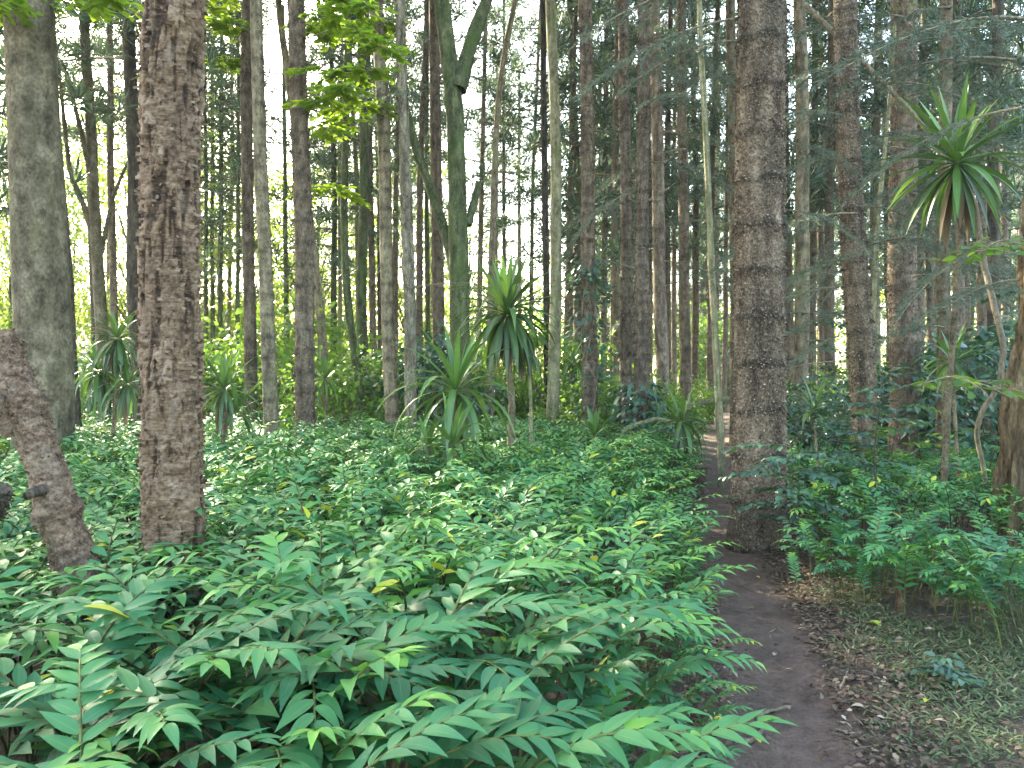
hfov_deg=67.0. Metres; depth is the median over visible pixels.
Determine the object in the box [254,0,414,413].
conifer
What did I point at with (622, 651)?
ginger plant
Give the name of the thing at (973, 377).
bush
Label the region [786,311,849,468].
sapling
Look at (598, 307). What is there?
conifer
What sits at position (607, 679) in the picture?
ginger plant
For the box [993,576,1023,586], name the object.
ginger plant
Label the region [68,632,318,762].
ginger plant
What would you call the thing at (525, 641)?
ginger plant
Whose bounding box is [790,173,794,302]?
conifer
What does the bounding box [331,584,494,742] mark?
ginger plant
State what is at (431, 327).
bush
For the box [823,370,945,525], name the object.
sapling
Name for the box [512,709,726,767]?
ginger plant
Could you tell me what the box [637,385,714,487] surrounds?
dracaena
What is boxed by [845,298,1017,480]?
bush
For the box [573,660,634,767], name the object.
ginger plant
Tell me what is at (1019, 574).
ginger plant
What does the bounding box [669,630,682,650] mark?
ginger plant
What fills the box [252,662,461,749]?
ginger plant
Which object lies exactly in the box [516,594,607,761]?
ginger plant
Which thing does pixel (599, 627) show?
ginger plant
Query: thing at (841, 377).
bush
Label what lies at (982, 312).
conifer
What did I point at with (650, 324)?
conifer
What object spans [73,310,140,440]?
dracaena
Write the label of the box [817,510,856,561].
ginger plant
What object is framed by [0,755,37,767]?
ginger plant
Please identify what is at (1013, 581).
ginger plant
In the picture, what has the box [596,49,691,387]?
conifer
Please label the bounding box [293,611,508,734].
ginger plant
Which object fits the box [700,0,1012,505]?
conifer
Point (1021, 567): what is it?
ginger plant
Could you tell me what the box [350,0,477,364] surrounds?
conifer
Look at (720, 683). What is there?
ginger plant
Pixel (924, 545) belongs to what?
ginger plant
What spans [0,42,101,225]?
conifer
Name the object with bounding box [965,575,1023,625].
ginger plant
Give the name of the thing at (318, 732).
ginger plant
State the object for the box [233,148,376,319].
broadleaf tree
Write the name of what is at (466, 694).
ginger plant
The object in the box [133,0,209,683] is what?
flaky bark tree
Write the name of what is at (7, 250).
conifer
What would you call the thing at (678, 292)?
conifer
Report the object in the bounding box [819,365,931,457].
bush
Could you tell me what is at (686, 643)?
ginger plant
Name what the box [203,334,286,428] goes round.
bush
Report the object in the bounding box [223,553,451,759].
ginger plant
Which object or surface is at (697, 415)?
bush
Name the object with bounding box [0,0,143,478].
broadleaf tree
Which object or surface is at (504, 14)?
conifer
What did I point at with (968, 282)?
conifer
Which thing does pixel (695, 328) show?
conifer
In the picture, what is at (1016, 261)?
conifer
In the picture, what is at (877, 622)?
fallen leaf
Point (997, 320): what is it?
hanging branch
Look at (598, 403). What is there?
bush
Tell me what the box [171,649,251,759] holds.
ginger plant
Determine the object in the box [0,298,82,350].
bush
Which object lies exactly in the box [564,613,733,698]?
ginger plant
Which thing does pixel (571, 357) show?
dracaena
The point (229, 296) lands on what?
conifer
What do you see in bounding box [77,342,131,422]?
bush
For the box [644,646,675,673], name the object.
ginger plant
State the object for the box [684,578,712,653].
ginger plant
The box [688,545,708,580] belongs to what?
ginger plant
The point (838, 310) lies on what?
conifer
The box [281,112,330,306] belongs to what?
conifer
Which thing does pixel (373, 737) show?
ginger plant
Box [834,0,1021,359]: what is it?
conifer
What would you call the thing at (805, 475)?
sapling
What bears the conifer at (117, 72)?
on the ground at (920, 604)
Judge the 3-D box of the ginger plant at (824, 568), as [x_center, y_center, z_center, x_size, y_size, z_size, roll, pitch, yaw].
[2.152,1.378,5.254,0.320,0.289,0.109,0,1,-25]
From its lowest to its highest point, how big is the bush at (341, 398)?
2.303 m
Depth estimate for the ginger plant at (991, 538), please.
5.33 m
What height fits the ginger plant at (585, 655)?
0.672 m
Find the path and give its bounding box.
[691,409,878,767]
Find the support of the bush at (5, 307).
on the ground at (920, 604)
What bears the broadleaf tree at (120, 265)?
on the ground at (920, 604)
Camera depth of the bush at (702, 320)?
39.40 m
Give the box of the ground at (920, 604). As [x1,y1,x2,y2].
[0,374,1023,767]
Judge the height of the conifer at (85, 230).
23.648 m
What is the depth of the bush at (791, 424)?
12.73 m
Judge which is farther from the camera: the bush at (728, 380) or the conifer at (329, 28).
the bush at (728, 380)
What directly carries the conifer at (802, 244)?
on the ground at (920, 604)
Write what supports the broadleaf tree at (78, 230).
on the ground at (920, 604)
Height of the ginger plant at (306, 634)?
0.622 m
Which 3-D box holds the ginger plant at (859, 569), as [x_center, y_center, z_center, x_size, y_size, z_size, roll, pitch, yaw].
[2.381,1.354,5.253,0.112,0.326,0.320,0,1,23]
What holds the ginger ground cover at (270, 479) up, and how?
on the ground at (920, 604)
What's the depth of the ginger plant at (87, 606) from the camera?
2.58 m
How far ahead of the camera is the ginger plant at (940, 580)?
4.63 m
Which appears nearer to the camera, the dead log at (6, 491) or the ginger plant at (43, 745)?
the ginger plant at (43, 745)
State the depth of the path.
4.29 m
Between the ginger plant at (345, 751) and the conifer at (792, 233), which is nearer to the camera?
the ginger plant at (345, 751)
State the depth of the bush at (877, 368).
13.94 m
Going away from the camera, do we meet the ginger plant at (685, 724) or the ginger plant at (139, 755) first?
the ginger plant at (139, 755)
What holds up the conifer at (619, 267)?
on the ground at (920, 604)
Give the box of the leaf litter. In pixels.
[522,466,1023,767]
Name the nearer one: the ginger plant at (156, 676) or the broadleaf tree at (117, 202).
the ginger plant at (156, 676)
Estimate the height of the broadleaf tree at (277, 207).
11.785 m
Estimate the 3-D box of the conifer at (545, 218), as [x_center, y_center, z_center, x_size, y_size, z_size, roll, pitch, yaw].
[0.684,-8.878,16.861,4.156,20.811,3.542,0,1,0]
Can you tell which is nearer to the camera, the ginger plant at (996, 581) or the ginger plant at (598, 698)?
the ginger plant at (598, 698)
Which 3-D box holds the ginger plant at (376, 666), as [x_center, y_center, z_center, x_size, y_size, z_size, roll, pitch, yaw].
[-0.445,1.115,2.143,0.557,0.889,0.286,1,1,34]
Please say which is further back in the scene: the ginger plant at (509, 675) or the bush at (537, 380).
the bush at (537, 380)
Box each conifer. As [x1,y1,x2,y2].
[0,0,240,424]
[0,1,106,152]
[0,26,137,201]
[0,29,69,234]
[0,35,63,226]
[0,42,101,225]
[0,99,10,267]
[0,143,8,294]
[2,0,132,20]
[55,8,81,427]
[56,0,141,413]
[56,0,143,426]
[61,0,143,344]
[67,74,125,280]
[76,0,235,130]
[136,2,252,361]
[199,0,294,379]
[200,2,284,351]
[201,0,342,374]
[201,7,255,357]
[201,11,290,353]
[205,0,311,425]
[250,0,279,475]
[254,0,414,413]
[267,0,417,476]
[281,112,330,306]
[283,7,379,357]
[306,3,421,344]
[308,1,429,371]
[311,0,430,368]
[319,119,368,324]
[333,0,421,438]
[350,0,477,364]
[350,7,431,277]
[352,0,496,412]
[372,0,492,354]
[384,0,462,469]
[391,3,477,248]
[398,25,485,335]
[410,0,549,378]
[429,0,544,415]
[447,42,541,369]
[464,0,562,383]
[470,0,613,402]
[485,0,549,394]
[486,0,636,409]
[496,0,635,399]
[504,0,703,377]
[513,2,633,397]
[517,0,707,380]
[540,0,549,421]
[546,0,736,413]
[561,0,675,396]
[561,155,609,355]
[562,0,734,470]
[562,102,653,343]
[563,86,609,359]
[566,0,879,553]
[577,0,598,429]
[594,0,729,388]
[595,0,794,441]
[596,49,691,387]
[596,81,652,333]
[600,0,665,444]
[610,0,727,392]
[618,3,724,391]
[632,0,794,424]
[633,0,736,398]
[652,106,729,356]
[669,0,936,451]
[670,207,699,387]
[671,0,737,411]
[671,42,729,393]
[676,30,729,396]
[676,153,729,355]
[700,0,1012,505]
[705,1,869,395]
[719,134,729,279]
[722,0,882,420]
[725,0,736,445]
[785,0,936,418]
[785,0,1023,482]
[787,0,975,382]
[789,0,882,386]
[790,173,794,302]
[791,171,844,332]
[792,1,884,381]
[793,134,842,383]
[801,14,1023,547]
[814,0,1023,496]
[816,130,869,303]
[817,93,880,389]
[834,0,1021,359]
[834,11,935,362]
[834,124,885,328]
[861,0,1023,416]
[868,3,1015,357]
[879,0,974,350]
[881,0,1023,349]
[884,0,1023,427]
[918,0,1023,408]
[931,66,1021,339]
[932,0,1023,343]
[974,11,1023,329]
[975,52,1023,311]
[1008,51,1023,344]
[1013,150,1023,319]
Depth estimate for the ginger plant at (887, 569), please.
5.36 m
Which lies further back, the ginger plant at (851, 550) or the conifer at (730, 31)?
the conifer at (730, 31)
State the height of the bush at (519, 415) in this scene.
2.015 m
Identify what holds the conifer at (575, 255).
on the ground at (920, 604)
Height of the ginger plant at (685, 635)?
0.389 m
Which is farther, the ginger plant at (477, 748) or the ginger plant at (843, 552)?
the ginger plant at (843, 552)
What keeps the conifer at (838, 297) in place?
on the ground at (920, 604)
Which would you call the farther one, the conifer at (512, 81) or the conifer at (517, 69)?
the conifer at (512, 81)
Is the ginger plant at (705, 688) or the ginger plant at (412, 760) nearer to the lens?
the ginger plant at (412, 760)
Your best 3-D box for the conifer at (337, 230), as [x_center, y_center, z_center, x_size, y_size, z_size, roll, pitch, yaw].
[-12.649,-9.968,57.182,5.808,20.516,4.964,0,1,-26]
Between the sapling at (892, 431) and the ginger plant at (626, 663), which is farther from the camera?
the sapling at (892, 431)
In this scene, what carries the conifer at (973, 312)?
on the ground at (920, 604)
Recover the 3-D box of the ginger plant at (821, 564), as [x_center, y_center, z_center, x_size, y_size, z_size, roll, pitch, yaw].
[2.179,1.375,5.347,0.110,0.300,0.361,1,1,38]
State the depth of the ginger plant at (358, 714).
2.13 m
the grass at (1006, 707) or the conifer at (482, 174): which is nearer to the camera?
the grass at (1006, 707)
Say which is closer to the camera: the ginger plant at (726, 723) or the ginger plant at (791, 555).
the ginger plant at (726, 723)
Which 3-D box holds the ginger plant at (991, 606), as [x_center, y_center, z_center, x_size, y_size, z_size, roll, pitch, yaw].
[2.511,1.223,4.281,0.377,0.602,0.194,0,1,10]
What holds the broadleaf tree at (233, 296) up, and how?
on the ground at (920, 604)
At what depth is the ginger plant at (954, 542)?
4.92 m
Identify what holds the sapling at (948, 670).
on the ground at (920, 604)
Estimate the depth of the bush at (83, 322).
33.39 m
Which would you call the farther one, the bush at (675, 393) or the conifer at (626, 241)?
the bush at (675, 393)
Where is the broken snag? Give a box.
[895,566,902,612]
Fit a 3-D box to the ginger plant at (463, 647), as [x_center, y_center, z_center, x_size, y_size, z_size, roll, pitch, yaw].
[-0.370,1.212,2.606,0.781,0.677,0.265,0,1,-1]
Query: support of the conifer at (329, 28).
on the ground at (920, 604)
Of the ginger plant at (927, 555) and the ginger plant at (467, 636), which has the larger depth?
the ginger plant at (927, 555)
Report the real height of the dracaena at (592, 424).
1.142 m
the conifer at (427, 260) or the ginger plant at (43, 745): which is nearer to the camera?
the ginger plant at (43, 745)
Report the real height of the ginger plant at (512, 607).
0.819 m
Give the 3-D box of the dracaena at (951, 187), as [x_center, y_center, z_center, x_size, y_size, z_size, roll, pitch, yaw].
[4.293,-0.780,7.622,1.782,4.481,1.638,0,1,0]
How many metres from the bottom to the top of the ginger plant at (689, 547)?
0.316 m
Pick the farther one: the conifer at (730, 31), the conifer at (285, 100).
the conifer at (285, 100)
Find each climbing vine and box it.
[559,256,618,440]
[607,381,673,442]
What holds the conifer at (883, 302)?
on the ground at (920, 604)
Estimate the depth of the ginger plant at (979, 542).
5.16 m
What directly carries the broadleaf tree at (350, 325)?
on the ground at (920, 604)
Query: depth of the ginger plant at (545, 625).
2.69 m
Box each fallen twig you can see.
[768,628,785,637]
[839,665,849,690]
[871,704,915,721]
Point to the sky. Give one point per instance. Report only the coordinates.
(276, 64)
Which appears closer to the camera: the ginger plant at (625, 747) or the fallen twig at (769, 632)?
the ginger plant at (625, 747)
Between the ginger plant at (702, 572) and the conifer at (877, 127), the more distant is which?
the conifer at (877, 127)
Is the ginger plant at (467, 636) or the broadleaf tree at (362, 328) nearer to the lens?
the ginger plant at (467, 636)
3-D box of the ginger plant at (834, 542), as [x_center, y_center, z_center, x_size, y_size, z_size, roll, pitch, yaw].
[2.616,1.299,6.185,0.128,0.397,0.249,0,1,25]
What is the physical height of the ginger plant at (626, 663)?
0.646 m
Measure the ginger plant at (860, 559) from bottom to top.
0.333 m
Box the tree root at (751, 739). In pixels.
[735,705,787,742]
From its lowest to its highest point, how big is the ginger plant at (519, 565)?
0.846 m
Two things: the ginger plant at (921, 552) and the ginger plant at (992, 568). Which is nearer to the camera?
the ginger plant at (992, 568)
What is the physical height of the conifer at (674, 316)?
19.326 m
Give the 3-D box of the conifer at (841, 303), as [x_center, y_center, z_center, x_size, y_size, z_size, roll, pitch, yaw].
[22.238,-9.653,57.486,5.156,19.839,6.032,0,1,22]
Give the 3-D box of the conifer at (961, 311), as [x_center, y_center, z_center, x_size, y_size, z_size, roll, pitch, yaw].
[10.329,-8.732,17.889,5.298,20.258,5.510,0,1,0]
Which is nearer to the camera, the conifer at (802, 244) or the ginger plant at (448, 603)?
the ginger plant at (448, 603)
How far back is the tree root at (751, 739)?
3.66 m
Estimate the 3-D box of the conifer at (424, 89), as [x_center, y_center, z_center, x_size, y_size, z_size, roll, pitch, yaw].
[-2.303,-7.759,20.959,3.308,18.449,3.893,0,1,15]
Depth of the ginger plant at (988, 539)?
5.02 m
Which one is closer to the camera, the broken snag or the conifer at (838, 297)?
the broken snag
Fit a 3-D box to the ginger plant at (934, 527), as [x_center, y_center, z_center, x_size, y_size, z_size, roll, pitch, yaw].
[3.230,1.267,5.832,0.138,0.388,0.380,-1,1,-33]
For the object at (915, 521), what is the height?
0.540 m
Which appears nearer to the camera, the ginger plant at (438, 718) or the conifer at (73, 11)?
the ginger plant at (438, 718)
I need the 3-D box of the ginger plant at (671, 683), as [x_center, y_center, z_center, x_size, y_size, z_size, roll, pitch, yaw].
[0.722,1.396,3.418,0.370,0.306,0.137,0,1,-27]
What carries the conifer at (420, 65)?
on the ground at (920, 604)
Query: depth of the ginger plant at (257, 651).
2.06 m
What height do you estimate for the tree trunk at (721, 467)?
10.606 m
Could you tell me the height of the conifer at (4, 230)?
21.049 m
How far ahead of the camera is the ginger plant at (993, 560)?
5.28 m
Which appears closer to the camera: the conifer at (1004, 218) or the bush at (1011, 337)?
the conifer at (1004, 218)
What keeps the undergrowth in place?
on the ground at (920, 604)
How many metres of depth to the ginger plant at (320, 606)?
2.33 m
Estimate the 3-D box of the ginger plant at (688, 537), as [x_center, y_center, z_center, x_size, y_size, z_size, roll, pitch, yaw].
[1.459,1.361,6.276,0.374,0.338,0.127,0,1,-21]
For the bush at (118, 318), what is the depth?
37.26 m
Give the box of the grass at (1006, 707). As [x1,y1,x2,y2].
[797,568,1023,767]
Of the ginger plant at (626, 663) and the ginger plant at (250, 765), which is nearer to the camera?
the ginger plant at (250, 765)
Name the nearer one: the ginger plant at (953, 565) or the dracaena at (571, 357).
the ginger plant at (953, 565)
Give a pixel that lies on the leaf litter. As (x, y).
(878, 716)
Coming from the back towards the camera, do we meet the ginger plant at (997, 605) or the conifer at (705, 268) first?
the conifer at (705, 268)
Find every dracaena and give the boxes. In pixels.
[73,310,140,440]
[203,344,281,455]
[291,346,352,428]
[375,325,527,483]
[401,415,456,508]
[410,391,506,495]
[439,252,568,478]
[504,342,553,464]
[546,337,581,416]
[565,406,625,450]
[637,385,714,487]
[786,377,847,507]
[863,69,1023,528]
[910,321,996,526]
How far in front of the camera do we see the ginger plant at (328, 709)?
2.02 m
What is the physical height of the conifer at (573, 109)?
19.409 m
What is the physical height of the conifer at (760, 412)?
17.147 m
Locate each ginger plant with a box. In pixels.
[0,657,104,767]
[0,666,260,767]
[0,699,141,761]
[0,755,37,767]
[11,596,244,750]
[30,676,215,763]
[35,639,128,767]
[37,660,236,763]
[54,573,201,727]
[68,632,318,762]
[68,722,140,762]
[69,688,213,760]
[97,682,288,747]
[105,592,309,759]
[107,703,203,767]
[119,702,299,766]
[120,686,262,767]
[145,615,305,675]
[145,667,317,767]
[146,592,388,753]
[159,727,288,767]
[167,641,308,767]
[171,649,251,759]
[197,637,442,767]
[200,622,366,767]
[213,611,415,764]
[220,567,302,760]
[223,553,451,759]
[231,744,324,767]
[232,665,403,729]
[235,757,289,767]
[251,531,314,762]
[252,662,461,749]
[259,637,385,761]
[271,677,355,765]
[279,652,504,767]
[279,726,367,766]
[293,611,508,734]
[310,645,425,740]
[321,699,499,767]
[323,748,427,766]
[326,610,428,720]
[326,686,457,767]
[328,699,398,767]
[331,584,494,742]
[331,636,514,726]
[346,693,519,767]
[366,733,419,751]
[368,643,423,767]
[383,684,488,761]
[390,555,600,767]
[393,690,463,767]
[404,542,515,767]
[410,713,604,767]
[419,590,604,664]
[421,654,548,742]
[429,627,481,696]
[430,623,559,736]
[441,694,608,767]
[444,674,535,767]
[463,754,527,767]
[472,656,522,762]
[473,613,626,684]
[474,590,620,703]
[484,600,695,693]
[495,634,576,765]
[501,599,716,702]
[508,746,613,767]
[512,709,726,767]
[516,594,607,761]
[519,664,644,701]
[525,632,598,671]
[535,677,625,767]
[549,597,675,724]
[549,650,658,741]
[553,701,712,767]
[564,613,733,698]
[568,645,654,754]
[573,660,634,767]
[608,650,767,767]
[612,702,686,765]
[612,740,631,767]
[621,706,679,767]
[624,655,645,689]
[629,661,666,743]
[633,709,797,767]
[639,691,691,717]
[640,668,702,707]
[643,739,661,765]
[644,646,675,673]
[644,750,733,767]
[647,631,711,671]
[649,657,696,698]
[649,658,675,674]
[650,564,665,591]
[650,636,689,675]
[657,662,707,700]
[660,580,713,638]
[663,677,737,754]
[663,681,746,752]
[665,721,700,734]
[667,543,716,581]
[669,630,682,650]
[671,630,723,660]
[676,571,717,589]
[679,530,709,548]
[682,554,723,589]
[683,685,755,750]
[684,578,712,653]
[685,745,747,767]
[686,526,710,560]
[687,649,708,684]
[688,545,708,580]
[688,703,752,753]
[692,564,735,592]
[694,638,761,686]
[695,576,724,592]
[696,628,740,649]
[774,539,822,582]
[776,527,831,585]
[781,545,798,577]
[786,552,802,600]
[795,540,844,597]
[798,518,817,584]
[812,566,844,599]
[814,547,849,575]
[814,563,835,592]
[815,537,833,576]
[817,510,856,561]
[817,520,854,587]
[819,526,854,581]
[822,537,867,576]
[828,526,864,547]
[829,559,864,590]
[830,566,856,595]
[831,519,844,569]
[832,562,852,602]
[834,545,891,600]
[840,526,890,572]
[840,530,885,593]
[841,519,860,575]
[846,544,861,578]
[846,548,854,573]
[848,562,870,593]
[854,551,879,603]
[854,556,871,610]
[854,561,883,605]
[856,554,872,579]
[862,543,904,572]
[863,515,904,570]
[864,527,881,585]
[865,506,896,598]
[869,554,898,601]
[871,513,946,575]
[873,551,892,587]
[881,536,925,572]
[881,552,903,593]
[881,555,920,597]
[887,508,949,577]
[889,535,936,617]
[890,523,943,594]
[890,562,912,573]
[892,544,921,620]
[905,555,925,590]
[907,539,922,558]
[909,558,965,606]
[910,546,986,607]
[913,538,940,582]
[914,559,959,617]
[916,545,933,589]
[916,549,933,602]
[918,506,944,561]
[918,567,973,628]
[919,523,964,574]
[920,553,954,591]
[921,563,939,604]
[924,577,958,628]
[928,540,950,580]
[930,549,1002,656]
[934,533,982,615]
[934,564,961,612]
[935,537,1016,602]
[935,583,971,622]
[944,540,976,608]
[945,559,997,616]
[945,563,963,606]
[948,538,1017,634]
[948,580,987,634]
[950,560,995,622]
[954,533,1022,618]
[959,535,1014,567]
[959,591,1011,638]
[960,588,1023,633]
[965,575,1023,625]
[966,558,1020,607]
[971,552,1023,561]
[971,562,994,603]
[973,524,1021,581]
[973,575,999,635]
[977,597,1007,642]
[979,555,1006,597]
[980,570,1010,616]
[986,572,1003,625]
[991,544,1023,552]
[991,548,1023,627]
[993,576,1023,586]
[1001,569,1014,598]
[1007,557,1019,599]
[1010,571,1023,589]
[1016,587,1023,624]
[1017,561,1023,587]
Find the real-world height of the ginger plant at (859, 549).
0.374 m
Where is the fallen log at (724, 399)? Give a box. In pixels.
[692,396,729,406]
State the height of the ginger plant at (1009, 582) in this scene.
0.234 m
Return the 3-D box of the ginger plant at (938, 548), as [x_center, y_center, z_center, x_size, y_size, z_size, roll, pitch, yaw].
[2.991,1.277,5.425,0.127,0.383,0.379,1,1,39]
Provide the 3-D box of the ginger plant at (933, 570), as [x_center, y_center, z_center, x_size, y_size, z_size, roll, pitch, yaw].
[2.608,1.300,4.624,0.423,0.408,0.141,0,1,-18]
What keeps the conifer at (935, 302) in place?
on the ground at (920, 604)
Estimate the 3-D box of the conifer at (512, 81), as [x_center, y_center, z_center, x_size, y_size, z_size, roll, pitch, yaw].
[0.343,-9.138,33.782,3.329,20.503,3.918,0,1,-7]
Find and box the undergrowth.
[2,396,994,475]
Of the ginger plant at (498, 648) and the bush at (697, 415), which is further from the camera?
the bush at (697, 415)
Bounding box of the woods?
[1,205,1015,376]
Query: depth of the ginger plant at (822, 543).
5.86 m
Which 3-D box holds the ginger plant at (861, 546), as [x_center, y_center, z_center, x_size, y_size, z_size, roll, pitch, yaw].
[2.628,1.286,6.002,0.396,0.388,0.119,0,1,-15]
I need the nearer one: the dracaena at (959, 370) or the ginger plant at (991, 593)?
the ginger plant at (991, 593)
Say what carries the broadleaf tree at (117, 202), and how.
on the ground at (920, 604)
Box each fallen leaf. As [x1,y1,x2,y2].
[851,703,864,707]
[866,620,881,625]
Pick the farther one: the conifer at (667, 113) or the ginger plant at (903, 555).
the conifer at (667, 113)
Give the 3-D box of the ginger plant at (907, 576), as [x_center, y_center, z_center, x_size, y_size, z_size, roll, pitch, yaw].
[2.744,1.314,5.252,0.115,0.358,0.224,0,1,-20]
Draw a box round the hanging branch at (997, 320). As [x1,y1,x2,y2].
[974,200,1006,510]
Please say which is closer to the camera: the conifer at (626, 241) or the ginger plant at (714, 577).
the ginger plant at (714, 577)
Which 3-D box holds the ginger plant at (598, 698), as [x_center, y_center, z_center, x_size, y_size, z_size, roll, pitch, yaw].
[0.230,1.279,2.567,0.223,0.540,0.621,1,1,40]
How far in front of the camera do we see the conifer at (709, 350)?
23.87 m
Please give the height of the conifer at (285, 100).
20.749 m
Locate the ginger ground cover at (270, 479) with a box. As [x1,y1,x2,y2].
[0,407,1023,767]
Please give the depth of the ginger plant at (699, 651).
3.82 m
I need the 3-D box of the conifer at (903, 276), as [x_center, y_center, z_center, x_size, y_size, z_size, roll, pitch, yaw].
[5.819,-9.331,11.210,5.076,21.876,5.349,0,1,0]
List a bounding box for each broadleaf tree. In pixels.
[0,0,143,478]
[0,109,121,328]
[0,160,8,314]
[2,175,126,341]
[57,3,126,426]
[60,76,293,293]
[63,135,201,353]
[120,146,293,334]
[200,223,241,321]
[201,169,350,333]
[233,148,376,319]
[233,214,330,332]
[275,0,330,409]
[314,197,414,326]
[327,147,488,333]
[340,11,368,431]
[357,15,370,410]
[408,0,492,461]
[415,218,525,339]
[486,0,517,421]
[545,0,561,426]
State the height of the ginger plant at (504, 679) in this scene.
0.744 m
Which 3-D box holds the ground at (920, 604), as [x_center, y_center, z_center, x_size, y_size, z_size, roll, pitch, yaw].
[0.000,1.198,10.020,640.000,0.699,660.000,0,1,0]
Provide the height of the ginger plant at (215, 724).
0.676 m
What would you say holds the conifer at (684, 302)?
on the ground at (920, 604)
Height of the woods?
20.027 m
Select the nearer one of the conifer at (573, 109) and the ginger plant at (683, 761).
the ginger plant at (683, 761)
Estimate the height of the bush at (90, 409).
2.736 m
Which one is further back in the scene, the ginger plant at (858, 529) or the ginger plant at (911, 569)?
the ginger plant at (858, 529)
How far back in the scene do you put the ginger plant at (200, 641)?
2.46 m
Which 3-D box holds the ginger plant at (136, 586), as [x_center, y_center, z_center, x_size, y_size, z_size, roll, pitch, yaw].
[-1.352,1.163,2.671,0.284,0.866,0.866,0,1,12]
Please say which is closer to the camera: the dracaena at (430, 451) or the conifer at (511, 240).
the dracaena at (430, 451)
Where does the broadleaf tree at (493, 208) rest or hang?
on the ground at (920, 604)
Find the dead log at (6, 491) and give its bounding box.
[0,482,15,523]
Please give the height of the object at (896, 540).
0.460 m
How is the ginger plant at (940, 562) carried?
on the ground at (920, 604)
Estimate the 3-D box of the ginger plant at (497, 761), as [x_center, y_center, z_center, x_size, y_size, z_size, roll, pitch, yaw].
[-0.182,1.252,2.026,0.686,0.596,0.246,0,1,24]
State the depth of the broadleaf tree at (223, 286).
39.33 m
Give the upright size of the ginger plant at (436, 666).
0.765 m
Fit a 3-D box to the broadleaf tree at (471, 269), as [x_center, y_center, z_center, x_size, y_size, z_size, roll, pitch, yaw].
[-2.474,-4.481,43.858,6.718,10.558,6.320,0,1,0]
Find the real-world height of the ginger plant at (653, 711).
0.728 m
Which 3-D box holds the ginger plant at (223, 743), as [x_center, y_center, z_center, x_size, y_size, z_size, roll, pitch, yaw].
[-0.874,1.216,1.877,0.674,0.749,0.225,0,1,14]
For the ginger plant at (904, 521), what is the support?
on the ground at (920, 604)
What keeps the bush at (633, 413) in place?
on the ground at (920, 604)
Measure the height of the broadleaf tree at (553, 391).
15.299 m
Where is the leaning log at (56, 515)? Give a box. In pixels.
[0,328,105,642]
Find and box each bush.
[0,276,12,328]
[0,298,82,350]
[75,304,128,381]
[76,325,214,425]
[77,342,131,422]
[81,287,216,369]
[130,343,262,421]
[200,281,403,427]
[201,293,293,379]
[201,310,257,396]
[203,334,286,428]
[255,334,427,432]
[257,314,318,401]
[279,306,369,374]
[284,359,382,420]
[336,329,485,417]
[342,323,403,385]
[347,322,507,445]
[398,318,449,360]
[446,326,517,382]
[470,309,653,423]
[473,366,546,429]
[497,325,562,390]
[516,398,582,434]
[542,358,687,436]
[560,335,609,389]
[560,373,649,415]
[599,385,673,425]
[648,371,711,430]
[650,390,715,445]
[653,301,729,398]
[670,370,727,428]
[677,305,729,398]
[698,339,729,407]
[728,377,792,401]
[786,372,888,467]
[786,383,840,440]
[789,356,888,422]
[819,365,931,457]
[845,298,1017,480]
[876,360,999,457]
[881,344,885,364]
[883,314,1014,456]
[971,316,1016,349]
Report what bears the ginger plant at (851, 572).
on the ground at (920, 604)
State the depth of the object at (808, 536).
5.74 m
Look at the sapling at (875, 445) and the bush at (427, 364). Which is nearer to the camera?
the sapling at (875, 445)
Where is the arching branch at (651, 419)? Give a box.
[613,417,689,459]
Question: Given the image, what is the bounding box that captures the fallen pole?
[803,3,949,169]
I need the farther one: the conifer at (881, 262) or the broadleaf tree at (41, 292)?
the conifer at (881, 262)
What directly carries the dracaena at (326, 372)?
on the ground at (920, 604)
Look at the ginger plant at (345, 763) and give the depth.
1.91 m
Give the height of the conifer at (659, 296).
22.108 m
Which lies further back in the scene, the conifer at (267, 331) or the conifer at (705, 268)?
the conifer at (705, 268)
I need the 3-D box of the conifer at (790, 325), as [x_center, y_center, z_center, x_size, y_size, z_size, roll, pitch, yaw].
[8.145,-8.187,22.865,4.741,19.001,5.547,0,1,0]
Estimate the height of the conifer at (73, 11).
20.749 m
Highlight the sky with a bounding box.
[0,0,1023,374]
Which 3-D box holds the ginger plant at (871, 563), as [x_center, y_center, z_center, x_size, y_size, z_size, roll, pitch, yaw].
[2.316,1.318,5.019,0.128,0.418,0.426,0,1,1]
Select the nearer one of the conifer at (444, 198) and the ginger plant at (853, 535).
the ginger plant at (853, 535)
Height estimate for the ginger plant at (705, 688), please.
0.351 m
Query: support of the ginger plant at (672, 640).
on the ground at (920, 604)
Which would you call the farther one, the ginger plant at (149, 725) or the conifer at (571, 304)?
the conifer at (571, 304)
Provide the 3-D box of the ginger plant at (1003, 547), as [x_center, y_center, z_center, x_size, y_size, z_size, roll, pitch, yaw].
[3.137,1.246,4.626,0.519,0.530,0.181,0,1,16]
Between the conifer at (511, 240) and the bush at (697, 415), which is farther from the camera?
the conifer at (511, 240)
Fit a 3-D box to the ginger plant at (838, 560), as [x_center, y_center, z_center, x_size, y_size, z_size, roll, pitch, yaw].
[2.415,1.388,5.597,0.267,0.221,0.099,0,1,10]
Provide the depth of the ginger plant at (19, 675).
2.27 m
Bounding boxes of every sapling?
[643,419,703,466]
[718,442,854,556]
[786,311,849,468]
[787,401,903,522]
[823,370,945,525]
[842,404,967,514]
[865,366,975,507]
[910,651,985,687]
[930,428,999,521]
[951,290,1018,443]
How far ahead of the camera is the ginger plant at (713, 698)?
3.25 m
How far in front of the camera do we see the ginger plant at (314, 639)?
2.55 m

